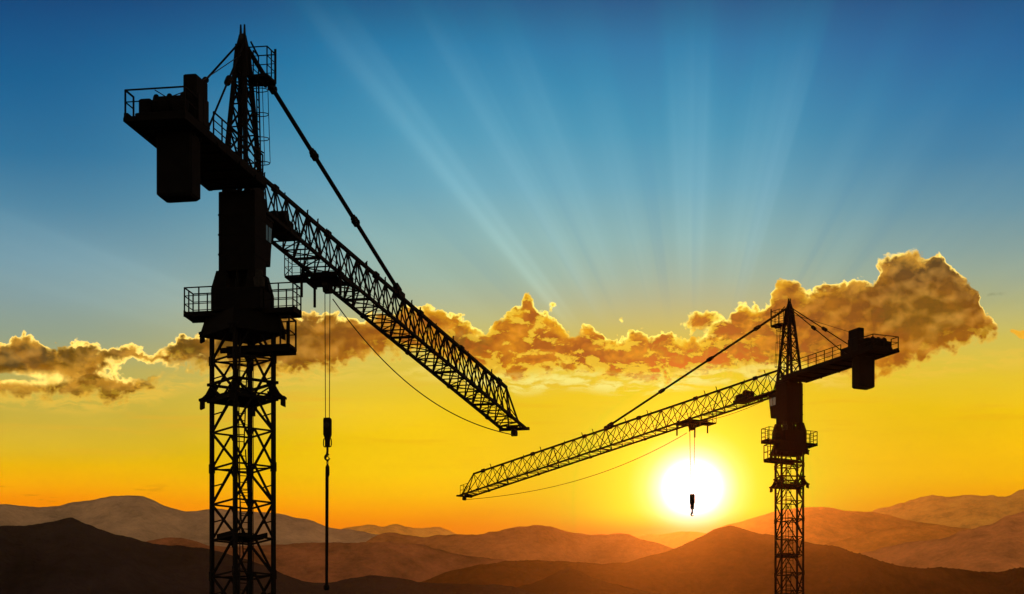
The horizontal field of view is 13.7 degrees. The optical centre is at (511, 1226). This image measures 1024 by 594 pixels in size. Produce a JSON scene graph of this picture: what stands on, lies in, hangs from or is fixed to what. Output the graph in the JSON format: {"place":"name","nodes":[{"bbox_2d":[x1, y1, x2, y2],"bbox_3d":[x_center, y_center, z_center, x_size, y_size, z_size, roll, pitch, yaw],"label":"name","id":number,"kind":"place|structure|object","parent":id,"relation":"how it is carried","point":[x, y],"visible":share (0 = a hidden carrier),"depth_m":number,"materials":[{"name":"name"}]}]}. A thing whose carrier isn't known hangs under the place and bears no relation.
{"place":"outdoors","nodes":[
{"label":"outdoors","id":0,"kind":"place"},
{"bbox_2d":[0,495,376,546],"bbox_3d":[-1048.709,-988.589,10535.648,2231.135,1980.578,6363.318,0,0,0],"label":"mountain ridge","id":1,"kind":"structure","parent":0,"point":[142,518],"depth_m":11409.51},
{"bbox_2d":[0,517,535,593],"bbox_3d":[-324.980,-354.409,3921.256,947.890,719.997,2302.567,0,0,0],"label":"hill slope","id":2,"kind":"structure","parent":0,"point":[70,555],"depth_m":4239.20,"materials":[{"name":"brown soil"}]},
{"bbox_2d":[146,537,507,582],"bbox_3d":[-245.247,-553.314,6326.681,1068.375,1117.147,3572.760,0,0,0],"label":"hill slope","id":3,"kind":"structure","parent":0,"point":[305,562],"depth_m":6843.49,"materials":[{"name":"brown soil"}]},
{"bbox_2d":[343,524,454,536],"bbox_3d":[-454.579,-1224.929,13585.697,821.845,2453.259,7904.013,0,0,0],"label":"mountain ridge","id":4,"kind":"structure","parent":0,"point":[403,530],"depth_m":14761.32,"materials":[{"name":"stone"}]},
{"bbox_2d":[0,0,1023,536],"label":"sky","id":5,"kind":"structure","parent":0,"point":[595,200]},
{"bbox_2d":[367,525,672,563],"bbox_3d":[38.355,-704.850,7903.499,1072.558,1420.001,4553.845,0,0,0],"label":"hill slope","id":6,"kind":"structure","parent":0,"point":[539,542],"depth_m":8559.95,"materials":[{"name":"brown soil"}]},
{"bbox_2d":[517,568,657,593],"bbox_3d":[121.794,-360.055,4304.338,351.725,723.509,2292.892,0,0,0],"label":"hill slope","id":7,"kind":"structure","parent":0,"point":[569,581],"depth_m":4643.11,"materials":[{"name":"orange soil"}]},
{"bbox_2d":[637,531,706,548],"bbox_3d":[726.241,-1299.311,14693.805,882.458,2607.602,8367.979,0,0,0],"label":"mountain ridge","id":8,"kind":"structure","parent":0,"point":[675,540],"depth_m":15934.27,"materials":[{"name":"stone"}]},
{"bbox_2d":[422,525,1023,593],"bbox_3d":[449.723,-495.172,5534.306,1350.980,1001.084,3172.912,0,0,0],"label":"hill slope","id":9,"kind":"structure","parent":0,"point":[730,559],"depth_m":5915.12,"materials":[{"name":"orange soil"}]},
{"bbox_2d":[722,507,967,544],"bbox_3d":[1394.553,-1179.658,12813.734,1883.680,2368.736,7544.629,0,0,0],"label":"mountain ridge","id":10,"kind":"structure","parent":0,"point":[824,525],"depth_m":13934.19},
{"bbox_2d":[826,526,958,552],"bbox_3d":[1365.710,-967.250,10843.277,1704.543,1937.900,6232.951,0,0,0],"label":"mountain ridge","id":11,"kind":"structure","parent":0,"point":[871,541],"depth_m":11757.15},
{"bbox_2d":[861,511,1023,571],"bbox_3d":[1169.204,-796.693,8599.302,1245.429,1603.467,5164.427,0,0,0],"label":"hill slope","id":12,"kind":"structure","parent":0,"point":[997,546],"depth_m":9203.63,"materials":[{"name":"brown soil"}]},
{"bbox_2d":[872,489,1023,528],"bbox_3d":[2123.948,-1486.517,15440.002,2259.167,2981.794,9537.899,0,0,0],"label":"mountain ridge","id":13,"kind":"structure","parent":0,"point":[969,511],"depth_m":16670.15,"materials":[{"name":"stone"}]},
{"label":"ground","id":14,"kind":"structure","parent":0,"visible":0},
{"bbox_2d":[123,24,529,593],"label":"tower crane","id":15,"kind":"object","parent":14,"relation":"on","point":[194,152],"visible":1,"depth_m":194.66,"materials":[{"name":"paint"}]},
{"bbox_2d":[323,456,329,589],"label":"hanging pole","id":16,"kind":"object","parent":15,"relation":"hanging from","point":[327,474],"visible":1,"depth_m":209.27,"materials":[{"name":"metal"}]},
{"bbox_2d":[456,298,899,593],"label":"tower crane","id":17,"kind":"object","parent":14,"relation":"on","point":[860,354],"visible":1,"depth_m":389.90,"materials":[{"name":"paint"}]}
]}

